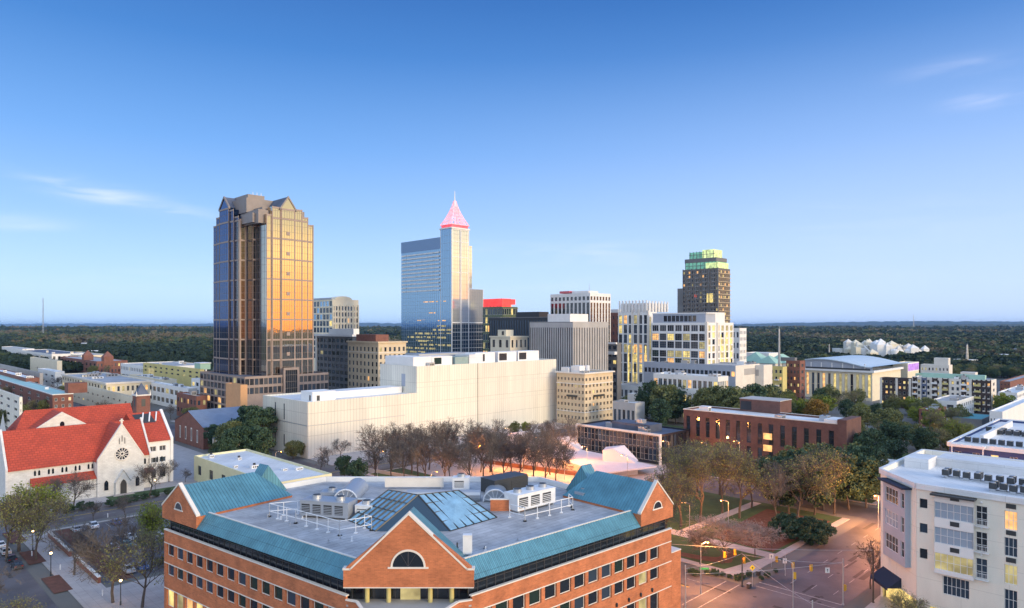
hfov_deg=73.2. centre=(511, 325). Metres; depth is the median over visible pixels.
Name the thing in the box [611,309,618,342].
office building
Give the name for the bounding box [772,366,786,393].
apartment building
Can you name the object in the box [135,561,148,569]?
parked car
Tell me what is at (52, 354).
warehouse
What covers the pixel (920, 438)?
tree
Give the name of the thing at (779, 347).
radio mast
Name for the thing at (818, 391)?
tree
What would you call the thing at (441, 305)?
skyscraper
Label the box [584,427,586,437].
window
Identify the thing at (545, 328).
window
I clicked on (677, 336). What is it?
window
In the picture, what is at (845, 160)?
sky
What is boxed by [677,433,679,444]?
window
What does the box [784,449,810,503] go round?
tree
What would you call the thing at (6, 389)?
tree
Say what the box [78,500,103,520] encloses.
tree
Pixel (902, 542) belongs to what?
window
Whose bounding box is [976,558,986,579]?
window
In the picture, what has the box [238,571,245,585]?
window
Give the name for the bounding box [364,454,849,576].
pavement
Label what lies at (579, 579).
window
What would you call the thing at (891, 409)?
tree
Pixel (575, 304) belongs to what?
window
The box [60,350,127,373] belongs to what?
brick townhouse
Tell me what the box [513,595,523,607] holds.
window
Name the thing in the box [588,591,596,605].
window
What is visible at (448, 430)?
tree
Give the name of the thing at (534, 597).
window
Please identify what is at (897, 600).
tree
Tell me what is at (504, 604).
window
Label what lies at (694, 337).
window
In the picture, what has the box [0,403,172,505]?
church
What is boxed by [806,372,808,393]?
window
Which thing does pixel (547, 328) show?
window
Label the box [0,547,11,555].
parked car
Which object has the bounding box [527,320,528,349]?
window
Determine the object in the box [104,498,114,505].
shrub
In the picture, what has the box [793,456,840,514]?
tree
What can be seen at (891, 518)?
window
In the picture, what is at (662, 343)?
window
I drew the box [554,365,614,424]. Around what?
office building
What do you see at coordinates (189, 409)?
tree
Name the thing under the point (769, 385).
tree
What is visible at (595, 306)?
office tower
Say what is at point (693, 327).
window
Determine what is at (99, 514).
road
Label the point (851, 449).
tree
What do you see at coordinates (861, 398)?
tree
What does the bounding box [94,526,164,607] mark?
tree
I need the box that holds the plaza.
[484,438,668,483]
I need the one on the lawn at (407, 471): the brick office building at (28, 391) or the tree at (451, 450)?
the tree at (451, 450)
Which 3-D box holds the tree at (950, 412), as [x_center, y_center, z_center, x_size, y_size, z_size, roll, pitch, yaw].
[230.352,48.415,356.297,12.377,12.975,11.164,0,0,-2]
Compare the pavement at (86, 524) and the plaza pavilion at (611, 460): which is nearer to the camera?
the pavement at (86, 524)
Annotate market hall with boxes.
[746,352,787,365]
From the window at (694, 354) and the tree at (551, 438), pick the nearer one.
the tree at (551, 438)
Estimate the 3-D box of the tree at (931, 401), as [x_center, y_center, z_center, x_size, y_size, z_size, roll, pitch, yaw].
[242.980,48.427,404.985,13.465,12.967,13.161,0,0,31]
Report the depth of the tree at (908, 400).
421.41 m
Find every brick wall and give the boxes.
[48,531,72,556]
[76,555,100,582]
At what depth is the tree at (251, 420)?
273.90 m
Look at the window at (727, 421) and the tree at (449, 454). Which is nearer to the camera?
the tree at (449, 454)
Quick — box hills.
[0,321,1023,326]
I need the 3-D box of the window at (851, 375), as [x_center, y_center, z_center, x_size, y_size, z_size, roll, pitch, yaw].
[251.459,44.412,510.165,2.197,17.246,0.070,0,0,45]
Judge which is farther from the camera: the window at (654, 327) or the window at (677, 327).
the window at (654, 327)
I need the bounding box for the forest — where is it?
[0,325,1023,370]
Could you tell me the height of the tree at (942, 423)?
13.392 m
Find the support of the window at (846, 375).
in the convention hall
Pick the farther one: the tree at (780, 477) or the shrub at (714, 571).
the tree at (780, 477)
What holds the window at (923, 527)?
in the apartment building at (952, 529)
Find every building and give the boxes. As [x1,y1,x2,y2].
[0,369,39,383]
[0,375,86,409]
[0,389,21,426]
[61,371,154,402]
[71,352,102,356]
[121,360,206,375]
[129,373,176,383]
[143,362,210,386]
[151,381,196,408]
[162,464,680,607]
[177,391,206,415]
[191,378,199,393]
[194,449,331,483]
[226,383,246,406]
[314,329,358,389]
[346,334,407,387]
[483,298,517,351]
[489,330,528,351]
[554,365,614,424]
[576,419,689,464]
[608,342,620,400]
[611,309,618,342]
[652,312,733,363]
[653,370,727,422]
[683,396,860,461]
[734,328,745,362]
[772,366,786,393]
[870,449,1023,607]
[880,377,911,407]
[893,361,918,377]
[912,373,995,413]
[915,371,977,375]
[919,403,945,426]
[921,358,951,373]
[935,395,973,419]
[947,418,1023,459]
[990,397,1023,421]
[998,384,1023,401]
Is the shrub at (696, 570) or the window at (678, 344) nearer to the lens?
the shrub at (696, 570)
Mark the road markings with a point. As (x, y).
(714, 587)
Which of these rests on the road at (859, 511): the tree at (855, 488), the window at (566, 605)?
the tree at (855, 488)
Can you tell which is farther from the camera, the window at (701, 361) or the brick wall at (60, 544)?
the window at (701, 361)
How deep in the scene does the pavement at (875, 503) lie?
215.04 m
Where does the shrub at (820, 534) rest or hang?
on the pavement at (759, 563)
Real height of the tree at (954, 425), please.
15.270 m
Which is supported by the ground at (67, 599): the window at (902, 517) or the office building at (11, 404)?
the office building at (11, 404)
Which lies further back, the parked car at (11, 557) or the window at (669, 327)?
the window at (669, 327)
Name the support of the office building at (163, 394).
on the ground at (67, 599)
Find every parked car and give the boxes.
[0,540,5,547]
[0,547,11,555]
[4,553,17,562]
[10,559,23,569]
[70,525,81,531]
[87,521,98,527]
[121,563,135,573]
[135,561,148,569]
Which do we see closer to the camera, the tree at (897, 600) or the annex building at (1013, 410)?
the tree at (897, 600)
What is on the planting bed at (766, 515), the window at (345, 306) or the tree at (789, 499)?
the tree at (789, 499)
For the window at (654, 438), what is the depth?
273.30 m
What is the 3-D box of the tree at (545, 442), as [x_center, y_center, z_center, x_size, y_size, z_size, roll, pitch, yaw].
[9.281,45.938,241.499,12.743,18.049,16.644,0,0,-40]
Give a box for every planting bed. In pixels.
[2,531,24,542]
[19,550,45,564]
[41,575,72,593]
[56,528,131,581]
[681,550,733,562]
[715,509,829,551]
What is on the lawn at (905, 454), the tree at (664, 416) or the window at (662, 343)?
the tree at (664, 416)
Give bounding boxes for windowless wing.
[263,385,418,458]
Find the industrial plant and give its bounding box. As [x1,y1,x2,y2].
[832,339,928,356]
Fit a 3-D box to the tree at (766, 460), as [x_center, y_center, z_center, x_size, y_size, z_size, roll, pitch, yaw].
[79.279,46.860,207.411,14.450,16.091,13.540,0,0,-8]
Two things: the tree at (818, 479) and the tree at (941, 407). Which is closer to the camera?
the tree at (818, 479)
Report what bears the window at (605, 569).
in the office building at (263, 536)
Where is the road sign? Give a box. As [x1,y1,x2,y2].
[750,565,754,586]
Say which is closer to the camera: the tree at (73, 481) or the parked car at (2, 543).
the parked car at (2, 543)
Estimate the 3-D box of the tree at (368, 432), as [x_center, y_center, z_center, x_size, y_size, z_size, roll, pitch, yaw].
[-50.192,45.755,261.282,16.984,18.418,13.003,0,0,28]
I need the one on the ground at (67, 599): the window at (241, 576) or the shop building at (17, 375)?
the shop building at (17, 375)
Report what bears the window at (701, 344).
in the justice building at (704, 337)
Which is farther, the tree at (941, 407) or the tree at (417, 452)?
the tree at (941, 407)
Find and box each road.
[0,416,654,535]
[0,539,57,607]
[73,402,822,607]
[465,444,880,518]
[752,512,880,607]
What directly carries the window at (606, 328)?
in the office tower at (566, 340)
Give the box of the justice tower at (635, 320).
[618,300,667,382]
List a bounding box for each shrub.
[64,504,75,512]
[75,501,87,509]
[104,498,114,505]
[132,495,139,500]
[140,493,148,499]
[150,489,159,496]
[163,488,172,494]
[692,569,699,575]
[710,568,719,574]
[734,573,740,580]
[768,512,805,537]
[780,515,833,545]
[813,519,836,536]
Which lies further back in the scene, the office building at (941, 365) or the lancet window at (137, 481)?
the office building at (941, 365)
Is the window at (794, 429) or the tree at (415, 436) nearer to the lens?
the tree at (415, 436)
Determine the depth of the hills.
17773.97 m
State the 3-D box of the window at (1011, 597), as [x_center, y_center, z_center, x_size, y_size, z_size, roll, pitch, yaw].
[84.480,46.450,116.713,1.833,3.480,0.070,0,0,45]
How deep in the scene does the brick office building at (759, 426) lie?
267.48 m
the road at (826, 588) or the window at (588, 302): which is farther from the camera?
the window at (588, 302)
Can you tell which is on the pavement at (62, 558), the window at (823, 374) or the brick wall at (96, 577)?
the brick wall at (96, 577)
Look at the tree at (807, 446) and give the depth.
232.21 m
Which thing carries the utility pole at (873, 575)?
on the pavement at (880, 601)
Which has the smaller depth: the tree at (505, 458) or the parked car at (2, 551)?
the parked car at (2, 551)
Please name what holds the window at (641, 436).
in the museum building at (641, 440)
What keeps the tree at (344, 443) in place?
on the pavement at (354, 455)
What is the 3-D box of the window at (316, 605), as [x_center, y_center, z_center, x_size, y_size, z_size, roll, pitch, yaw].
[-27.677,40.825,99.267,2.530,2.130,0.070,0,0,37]
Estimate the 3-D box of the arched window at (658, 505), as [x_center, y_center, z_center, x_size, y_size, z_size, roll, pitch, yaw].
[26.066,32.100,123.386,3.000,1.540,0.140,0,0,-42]
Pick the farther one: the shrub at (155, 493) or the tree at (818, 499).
the shrub at (155, 493)
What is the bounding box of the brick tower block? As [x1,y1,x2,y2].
[781,357,804,402]
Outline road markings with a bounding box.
[9,465,877,607]
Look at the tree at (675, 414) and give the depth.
380.29 m
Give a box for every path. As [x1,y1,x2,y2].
[471,472,494,475]
[671,529,782,558]
[678,502,760,532]
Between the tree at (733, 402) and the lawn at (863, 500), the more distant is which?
the tree at (733, 402)
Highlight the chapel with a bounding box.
[174,406,239,449]
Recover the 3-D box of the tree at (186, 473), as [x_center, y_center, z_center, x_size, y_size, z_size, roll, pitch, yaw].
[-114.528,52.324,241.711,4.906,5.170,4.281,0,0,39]
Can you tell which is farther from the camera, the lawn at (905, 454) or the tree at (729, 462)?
the lawn at (905, 454)
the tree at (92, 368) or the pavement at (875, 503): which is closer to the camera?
the pavement at (875, 503)
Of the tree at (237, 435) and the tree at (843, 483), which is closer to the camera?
the tree at (843, 483)
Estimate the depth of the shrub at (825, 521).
178.03 m
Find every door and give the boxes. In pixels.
[119,478,127,493]
[400,588,419,599]
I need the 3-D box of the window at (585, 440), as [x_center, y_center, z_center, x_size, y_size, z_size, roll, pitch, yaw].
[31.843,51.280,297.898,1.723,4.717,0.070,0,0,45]
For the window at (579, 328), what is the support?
in the office tower at (566, 340)
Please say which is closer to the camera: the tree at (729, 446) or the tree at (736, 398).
the tree at (729, 446)
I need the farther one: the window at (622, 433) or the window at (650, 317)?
the window at (650, 317)
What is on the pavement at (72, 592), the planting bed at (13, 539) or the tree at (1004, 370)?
the planting bed at (13, 539)
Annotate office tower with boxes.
[489,312,548,351]
[530,314,607,411]
[550,283,610,341]
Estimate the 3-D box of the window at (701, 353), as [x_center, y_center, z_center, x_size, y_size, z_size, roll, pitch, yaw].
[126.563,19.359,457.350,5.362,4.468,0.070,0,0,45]
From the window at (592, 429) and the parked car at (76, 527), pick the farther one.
the window at (592, 429)
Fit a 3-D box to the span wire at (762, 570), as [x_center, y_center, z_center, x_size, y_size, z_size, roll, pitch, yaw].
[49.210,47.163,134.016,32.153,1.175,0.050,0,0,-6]
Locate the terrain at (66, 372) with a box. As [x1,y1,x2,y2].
[65,343,213,374]
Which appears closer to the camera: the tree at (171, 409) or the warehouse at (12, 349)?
the tree at (171, 409)
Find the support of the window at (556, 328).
in the office tower at (566, 340)
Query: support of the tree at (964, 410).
on the ground at (67, 599)
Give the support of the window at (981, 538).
in the apartment building at (952, 529)
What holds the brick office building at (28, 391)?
on the ground at (67, 599)
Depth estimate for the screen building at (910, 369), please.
565.18 m
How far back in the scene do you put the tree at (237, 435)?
267.43 m
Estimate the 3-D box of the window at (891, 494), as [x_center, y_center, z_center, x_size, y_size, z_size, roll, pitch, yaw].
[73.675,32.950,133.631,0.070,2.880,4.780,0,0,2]
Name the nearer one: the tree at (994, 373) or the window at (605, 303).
the window at (605, 303)
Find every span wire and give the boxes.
[674,544,791,549]
[692,562,841,573]
[743,554,809,602]
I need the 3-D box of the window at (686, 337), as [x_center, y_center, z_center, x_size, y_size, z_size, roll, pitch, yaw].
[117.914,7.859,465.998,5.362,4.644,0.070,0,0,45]
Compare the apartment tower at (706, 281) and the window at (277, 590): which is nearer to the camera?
the window at (277, 590)
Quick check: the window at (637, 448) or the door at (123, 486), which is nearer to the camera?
the door at (123, 486)
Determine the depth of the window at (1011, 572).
116.71 m
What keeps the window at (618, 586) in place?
in the office building at (263, 536)
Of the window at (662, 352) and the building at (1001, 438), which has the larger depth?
the window at (662, 352)
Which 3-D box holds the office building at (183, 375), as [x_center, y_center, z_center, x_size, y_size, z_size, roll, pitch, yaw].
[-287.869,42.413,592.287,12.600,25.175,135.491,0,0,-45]
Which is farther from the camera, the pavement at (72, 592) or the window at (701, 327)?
the window at (701, 327)
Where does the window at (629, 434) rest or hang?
in the museum building at (641, 440)
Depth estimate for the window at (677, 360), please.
470.37 m
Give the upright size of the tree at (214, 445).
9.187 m
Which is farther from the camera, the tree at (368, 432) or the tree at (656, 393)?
the tree at (656, 393)
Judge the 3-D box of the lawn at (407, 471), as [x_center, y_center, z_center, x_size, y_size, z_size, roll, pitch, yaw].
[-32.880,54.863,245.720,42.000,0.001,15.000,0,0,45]
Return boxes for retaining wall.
[368,468,412,475]
[484,460,576,475]
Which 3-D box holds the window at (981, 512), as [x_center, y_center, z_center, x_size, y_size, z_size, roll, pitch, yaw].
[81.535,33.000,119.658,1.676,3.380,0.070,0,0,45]
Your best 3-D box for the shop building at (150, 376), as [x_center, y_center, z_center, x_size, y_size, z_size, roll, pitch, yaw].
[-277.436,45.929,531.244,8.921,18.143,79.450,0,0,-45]
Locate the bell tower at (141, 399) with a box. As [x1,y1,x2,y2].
[131,383,150,412]
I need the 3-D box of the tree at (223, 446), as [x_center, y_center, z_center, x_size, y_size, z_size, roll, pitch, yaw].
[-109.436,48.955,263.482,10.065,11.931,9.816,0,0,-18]
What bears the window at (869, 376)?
in the convention hall
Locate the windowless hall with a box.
[380,350,555,435]
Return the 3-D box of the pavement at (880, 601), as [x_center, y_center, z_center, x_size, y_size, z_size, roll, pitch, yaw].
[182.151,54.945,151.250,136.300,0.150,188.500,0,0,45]
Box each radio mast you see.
[42,298,43,330]
[778,329,779,365]
[966,344,968,359]
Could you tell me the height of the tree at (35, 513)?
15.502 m
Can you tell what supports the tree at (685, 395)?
on the ground at (67, 599)
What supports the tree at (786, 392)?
on the ground at (67, 599)
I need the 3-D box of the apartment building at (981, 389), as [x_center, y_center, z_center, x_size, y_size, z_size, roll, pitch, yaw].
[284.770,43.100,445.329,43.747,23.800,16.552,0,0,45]
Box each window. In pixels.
[104,480,108,490]
[114,447,129,460]
[135,476,139,485]
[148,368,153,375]
[159,445,165,450]
[168,544,245,607]
[174,502,182,511]
[187,598,192,607]
[201,373,205,394]
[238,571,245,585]
[250,576,256,590]
[250,599,256,607]
[262,581,269,595]
[274,585,281,600]
[287,591,295,606]
[300,596,308,607]
[314,601,323,607]
[345,306,357,328]
[349,346,353,385]
[388,549,428,568]
[496,601,507,607]
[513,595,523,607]
[514,320,515,335]
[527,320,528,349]
[529,589,539,605]
[541,328,541,357]
[543,328,543,358]
[545,328,545,358]
[545,584,554,599]
[547,328,547,358]
[549,328,549,358]
[551,304,553,313]
[556,328,556,401]
[558,328,558,370]
[560,328,560,370]
[560,578,569,593]
[560,601,569,607]
[567,328,567,366]
[569,328,569,366]
[570,303,572,313]
[574,303,576,313]
[575,573,583,588]
[575,596,583,607]
[576,328,576,364]
[579,328,579,364]
[584,328,584,365]
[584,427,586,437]
[584,439,586,449]
[587,302,588,321]
[588,569,596,583]
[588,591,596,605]
[589,328,589,364]
[591,428,593,438]
[591,440,593,450]
[594,328,594,369]
[595,429,597,439]
[595,440,597,451]
[598,429,600,439]
[598,441,600,451]
[599,328,599,369]
[602,429,604,440]
[602,564,609,577]
[602,586,609,599]
[604,328,604,369]
[605,303,606,321]
[606,328,606,369]
[606,430,608,440]
[607,376,611,416]
[608,303,609,341]
[609,430,611,441]
[613,431,615,441]
[615,559,622,572]
[615,581,622,594]
[617,431,619,442]
[618,409,620,419]
[621,432,623,443]
[625,433,627,443]
[627,555,634,568]
[627,576,634,589]
[627,602,634,607]
[628,433,631,444]
[632,433,635,444]
[632,446,635,456]
[636,434,639,445]
[636,446,639,457]
[639,551,645,563]
[639,572,645,584]
[639,598,645,607]
[640,435,643,446]
[640,447,643,458]
[644,435,647,446]
[644,448,647,459]
[649,436,651,447]
[649,448,651,459]
[650,317,650,360]
[650,547,657,559]
[650,567,657,579]
[650,592,657,607]
[652,325,657,330]
[652,333,658,339]
[652,341,658,347]
[652,350,658,355]
[652,357,658,361]
[652,501,662,510]
[653,436,655,447]
[653,449,655,460]
[660,325,665,330]
[660,333,665,339]
[660,341,665,347]
[660,350,665,356]
[664,436,666,447]
[667,325,673,330]
[667,334,673,339]
[667,341,673,347]
[667,350,673,356]
[675,325,681,330]
[675,334,681,340]
[675,341,681,347]
[675,351,681,356]
[675,358,681,362]
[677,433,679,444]
[683,325,689,330]
[683,334,689,340]
[683,342,689,348]
[683,351,689,357]
[687,416,689,428]
[691,325,697,330]
[691,334,697,340]
[691,342,697,348]
[691,351,697,357]
[696,417,699,435]
[699,325,704,331]
[699,334,704,340]
[699,342,704,348]
[699,351,704,357]
[699,359,704,363]
[706,418,709,437]
[716,419,719,438]
[726,420,729,439]
[736,421,739,440]
[747,422,750,442]
[758,423,761,443]
[758,447,761,459]
[763,433,771,439]
[763,445,771,451]
[769,424,772,445]
[780,425,784,446]
[792,427,796,447]
[804,428,808,445]
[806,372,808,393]
[812,372,813,392]
[816,429,820,443]
[817,372,819,388]
[822,373,824,386]
[828,373,830,394]
[829,430,833,445]
[833,373,835,386]
[839,373,841,392]
[845,374,847,392]
[850,374,852,393]
[856,374,858,389]
[862,374,864,390]
[868,375,870,398]
[886,486,897,505]
[886,509,897,528]
[886,532,897,553]
[902,493,903,508]
[902,517,903,532]
[902,542,903,557]
[920,498,926,507]
[920,523,926,532]
[920,548,926,558]
[934,496,973,580]
[935,501,973,523]
[935,526,973,549]
[935,552,973,576]
[943,576,968,599]
[976,505,986,525]
[976,531,986,551]
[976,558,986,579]
[1005,511,1017,530]
[1005,537,1017,557]
[1005,564,1017,585]
[1005,589,1017,607]
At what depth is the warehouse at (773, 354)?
713.08 m
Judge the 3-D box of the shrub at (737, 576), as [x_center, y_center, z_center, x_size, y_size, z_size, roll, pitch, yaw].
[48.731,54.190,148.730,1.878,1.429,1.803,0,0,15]
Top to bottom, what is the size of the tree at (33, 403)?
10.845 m
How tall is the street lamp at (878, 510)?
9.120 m
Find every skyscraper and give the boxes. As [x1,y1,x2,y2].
[213,194,313,375]
[401,192,482,352]
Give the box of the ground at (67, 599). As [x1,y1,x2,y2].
[0,375,1016,607]
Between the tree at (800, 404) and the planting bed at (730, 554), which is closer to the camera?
the planting bed at (730, 554)
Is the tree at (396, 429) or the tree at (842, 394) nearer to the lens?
the tree at (396, 429)
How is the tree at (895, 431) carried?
on the lawn at (905, 454)
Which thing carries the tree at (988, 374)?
on the ground at (67, 599)
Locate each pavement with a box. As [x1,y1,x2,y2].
[10,443,202,516]
[22,535,78,595]
[23,531,105,593]
[47,511,158,530]
[73,574,163,607]
[171,412,575,465]
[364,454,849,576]
[574,437,880,504]
[865,594,896,607]
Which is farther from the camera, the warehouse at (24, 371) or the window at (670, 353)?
the warehouse at (24, 371)
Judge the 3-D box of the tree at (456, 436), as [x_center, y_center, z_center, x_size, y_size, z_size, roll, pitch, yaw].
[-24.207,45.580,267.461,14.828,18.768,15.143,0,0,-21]
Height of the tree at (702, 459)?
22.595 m
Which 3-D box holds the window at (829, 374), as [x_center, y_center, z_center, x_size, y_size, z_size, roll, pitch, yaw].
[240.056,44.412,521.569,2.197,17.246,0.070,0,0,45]
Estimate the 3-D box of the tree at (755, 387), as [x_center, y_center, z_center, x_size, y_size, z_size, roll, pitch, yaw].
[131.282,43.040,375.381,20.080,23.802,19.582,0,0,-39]
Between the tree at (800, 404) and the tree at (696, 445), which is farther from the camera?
the tree at (800, 404)
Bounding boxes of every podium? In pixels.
[200,367,327,408]
[644,360,759,391]
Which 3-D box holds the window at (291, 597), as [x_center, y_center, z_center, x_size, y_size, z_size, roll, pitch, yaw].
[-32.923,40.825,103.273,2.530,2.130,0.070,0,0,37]
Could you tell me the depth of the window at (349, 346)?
464.67 m
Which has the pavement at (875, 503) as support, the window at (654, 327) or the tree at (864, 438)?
the tree at (864, 438)
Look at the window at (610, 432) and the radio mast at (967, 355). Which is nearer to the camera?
the window at (610, 432)
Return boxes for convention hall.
[805,355,903,400]
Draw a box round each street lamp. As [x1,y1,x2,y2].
[49,551,52,575]
[119,578,121,604]
[700,541,709,594]
[778,558,793,607]
[873,495,878,526]
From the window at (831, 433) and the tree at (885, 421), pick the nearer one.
the window at (831, 433)
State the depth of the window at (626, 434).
282.80 m
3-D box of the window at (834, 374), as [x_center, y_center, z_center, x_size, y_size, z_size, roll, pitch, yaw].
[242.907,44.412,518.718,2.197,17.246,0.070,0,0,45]
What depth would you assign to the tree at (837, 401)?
426.46 m
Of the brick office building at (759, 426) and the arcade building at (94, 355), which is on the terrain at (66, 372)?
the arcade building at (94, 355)
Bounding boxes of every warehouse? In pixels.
[0,364,42,384]
[2,346,33,352]
[17,349,83,359]
[30,357,61,371]
[38,368,64,387]
[73,386,131,405]
[745,361,771,385]
[746,352,777,356]
[1000,375,1023,390]
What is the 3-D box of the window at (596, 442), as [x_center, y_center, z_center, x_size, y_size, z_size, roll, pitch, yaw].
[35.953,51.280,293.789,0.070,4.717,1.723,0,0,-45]
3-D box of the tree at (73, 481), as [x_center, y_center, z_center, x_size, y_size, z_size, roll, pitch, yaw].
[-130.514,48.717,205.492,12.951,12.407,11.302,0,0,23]
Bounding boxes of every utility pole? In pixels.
[685,565,685,607]
[741,552,742,586]
[842,559,843,604]
[872,547,874,602]
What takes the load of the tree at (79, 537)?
on the pavement at (62, 558)
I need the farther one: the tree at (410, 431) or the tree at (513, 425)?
the tree at (513, 425)
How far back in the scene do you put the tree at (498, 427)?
257.49 m
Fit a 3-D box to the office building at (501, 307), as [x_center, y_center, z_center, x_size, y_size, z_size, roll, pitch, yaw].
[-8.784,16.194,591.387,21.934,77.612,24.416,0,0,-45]
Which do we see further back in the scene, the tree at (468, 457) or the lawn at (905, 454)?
the lawn at (905, 454)
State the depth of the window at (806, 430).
253.07 m
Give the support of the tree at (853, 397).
on the ground at (67, 599)
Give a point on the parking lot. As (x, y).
(106, 527)
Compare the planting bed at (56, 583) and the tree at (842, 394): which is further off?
the tree at (842, 394)
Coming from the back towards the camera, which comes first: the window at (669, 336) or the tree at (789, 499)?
the window at (669, 336)
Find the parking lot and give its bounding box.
[53,512,168,582]
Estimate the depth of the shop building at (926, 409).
378.82 m
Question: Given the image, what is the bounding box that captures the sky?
[0,0,1023,323]
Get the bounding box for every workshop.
[613,399,644,419]
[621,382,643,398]
[628,393,647,418]
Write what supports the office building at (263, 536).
on the ground at (67, 599)
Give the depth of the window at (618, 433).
285.64 m
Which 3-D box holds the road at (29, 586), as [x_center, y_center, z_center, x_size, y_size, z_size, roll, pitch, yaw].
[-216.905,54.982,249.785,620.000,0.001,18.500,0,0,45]
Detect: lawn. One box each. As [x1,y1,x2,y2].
[106,484,185,499]
[370,468,432,475]
[662,425,910,459]
[665,487,841,568]
[671,535,727,556]
[693,468,876,502]
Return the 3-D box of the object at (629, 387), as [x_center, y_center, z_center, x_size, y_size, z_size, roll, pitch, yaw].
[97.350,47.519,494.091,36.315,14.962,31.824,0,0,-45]
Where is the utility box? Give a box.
[746,582,751,588]
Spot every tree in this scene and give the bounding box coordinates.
[0,410,6,423]
[0,479,73,550]
[0,486,51,561]
[0,494,77,559]
[0,565,23,605]
[0,594,46,607]
[2,386,11,392]
[22,404,30,412]
[26,400,38,409]
[36,399,48,409]
[41,520,101,574]
[45,478,64,493]
[50,377,61,386]
[54,469,97,505]
[68,512,155,602]
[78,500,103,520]
[87,365,98,371]
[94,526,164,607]
[113,493,135,513]
[132,459,165,497]
[133,500,169,567]
[156,459,179,481]
[164,404,176,418]
[181,407,198,412]
[182,468,191,481]
[203,424,219,443]
[208,439,219,452]
[212,421,242,441]
[212,438,237,452]
[220,425,257,449]
[228,405,260,425]
[235,405,277,441]
[243,425,276,455]
[245,409,257,438]
[284,440,303,456]
[297,442,305,454]
[314,451,329,469]
[318,446,338,464]
[331,439,352,455]
[334,455,351,475]
[345,457,368,475]
[353,433,390,475]
[355,424,397,467]
[372,436,403,475]
[376,421,408,467]
[387,438,422,475]
[388,423,414,467]
[392,424,427,472]
[397,427,433,475]
[407,432,445,475]
[410,421,449,469]
[423,417,460,467]
[425,432,466,475]
[432,439,465,475]
[436,420,465,456]
[452,437,487,475]
[454,418,485,469]
[459,425,510,475]
[462,419,511,472]
[462,431,490,471]
[473,428,511,474]
[483,434,522,472]
[502,430,525,470]
[507,421,521,432]
[508,432,532,471]
[514,423,552,470]
[514,432,555,475]
[515,427,531,471]
[521,422,530,430]
[523,432,574,477]
[524,419,542,434]
[533,428,560,474]
[537,415,584,467]
[539,420,551,427]
[539,438,576,480]
[634,380,662,419]
[636,392,651,420]
[643,446,712,526]
[648,384,686,423]
[648,398,672,424]
[655,474,701,540]
[656,444,688,494]
[660,389,690,423]
[668,444,725,521]
[675,436,716,498]
[679,383,691,401]
[682,514,774,563]
[687,389,718,407]
[688,531,711,563]
[694,385,731,406]
[699,441,751,512]
[708,437,747,494]
[709,441,777,517]
[720,386,753,408]
[722,387,747,406]
[724,451,761,507]
[729,519,787,557]
[740,382,768,396]
[751,460,796,515]
[755,455,792,507]
[756,386,778,397]
[760,528,778,550]
[761,450,839,517]
[762,384,783,396]
[762,388,783,397]
[768,461,808,512]
[772,445,798,458]
[781,389,796,399]
[783,395,797,413]
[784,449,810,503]
[785,393,796,400]
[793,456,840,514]
[794,398,807,413]
[795,442,852,513]
[798,442,829,453]
[802,399,829,415]
[805,449,850,509]
[806,442,845,457]
[808,394,823,399]
[812,388,828,398]
[820,383,840,399]
[820,395,837,410]
[830,396,843,414]
[832,443,869,497]
[835,441,862,451]
[836,452,872,509]
[837,399,854,416]
[838,392,849,398]
[841,388,860,401]
[845,403,873,424]
[847,455,883,507]
[850,388,867,402]
[853,401,870,411]
[853,427,897,458]
[854,536,880,588]
[861,423,875,440]
[862,445,890,481]
[869,403,883,416]
[869,408,902,426]
[873,422,913,459]
[876,419,894,429]
[879,407,903,421]
[880,397,900,410]
[884,393,904,407]
[884,586,929,607]
[894,397,907,409]
[895,421,914,442]
[904,395,921,410]
[904,423,922,447]
[906,406,924,423]
[908,401,927,410]
[911,426,939,449]
[915,397,938,406]
[920,407,946,426]
[924,406,944,427]
[926,402,945,414]
[928,426,951,450]
[929,423,942,429]
[935,428,958,451]
[936,419,953,427]
[943,407,968,418]
[943,417,976,435]
[944,403,972,418]
[952,367,960,373]
[975,365,987,374]
[986,366,993,376]
[989,369,998,377]
[992,392,1015,407]
[998,366,1009,377]
[1006,367,1016,376]
[1014,369,1021,375]
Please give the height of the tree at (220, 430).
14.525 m
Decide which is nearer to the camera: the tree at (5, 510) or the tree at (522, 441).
the tree at (5, 510)
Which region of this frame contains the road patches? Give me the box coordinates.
[0,523,880,607]
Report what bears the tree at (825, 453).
on the ground at (67, 599)
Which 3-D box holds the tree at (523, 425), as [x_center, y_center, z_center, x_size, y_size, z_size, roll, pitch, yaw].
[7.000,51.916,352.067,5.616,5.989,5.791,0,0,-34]
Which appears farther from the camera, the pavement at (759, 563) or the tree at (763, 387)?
the tree at (763, 387)
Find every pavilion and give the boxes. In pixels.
[507,431,656,475]
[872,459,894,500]
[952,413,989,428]
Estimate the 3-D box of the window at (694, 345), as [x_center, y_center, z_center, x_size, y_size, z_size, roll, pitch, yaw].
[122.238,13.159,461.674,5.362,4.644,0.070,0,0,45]
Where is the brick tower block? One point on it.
(795, 375)
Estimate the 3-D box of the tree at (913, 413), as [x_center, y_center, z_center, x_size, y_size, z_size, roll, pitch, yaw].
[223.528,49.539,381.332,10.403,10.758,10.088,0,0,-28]
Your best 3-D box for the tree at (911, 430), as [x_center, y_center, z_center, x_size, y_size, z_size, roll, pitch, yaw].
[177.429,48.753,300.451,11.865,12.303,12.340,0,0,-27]
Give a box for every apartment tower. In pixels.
[314,296,358,370]
[677,249,731,322]
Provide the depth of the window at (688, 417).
287.60 m
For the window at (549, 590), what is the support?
in the office building at (263, 536)
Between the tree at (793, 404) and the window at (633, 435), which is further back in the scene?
the tree at (793, 404)

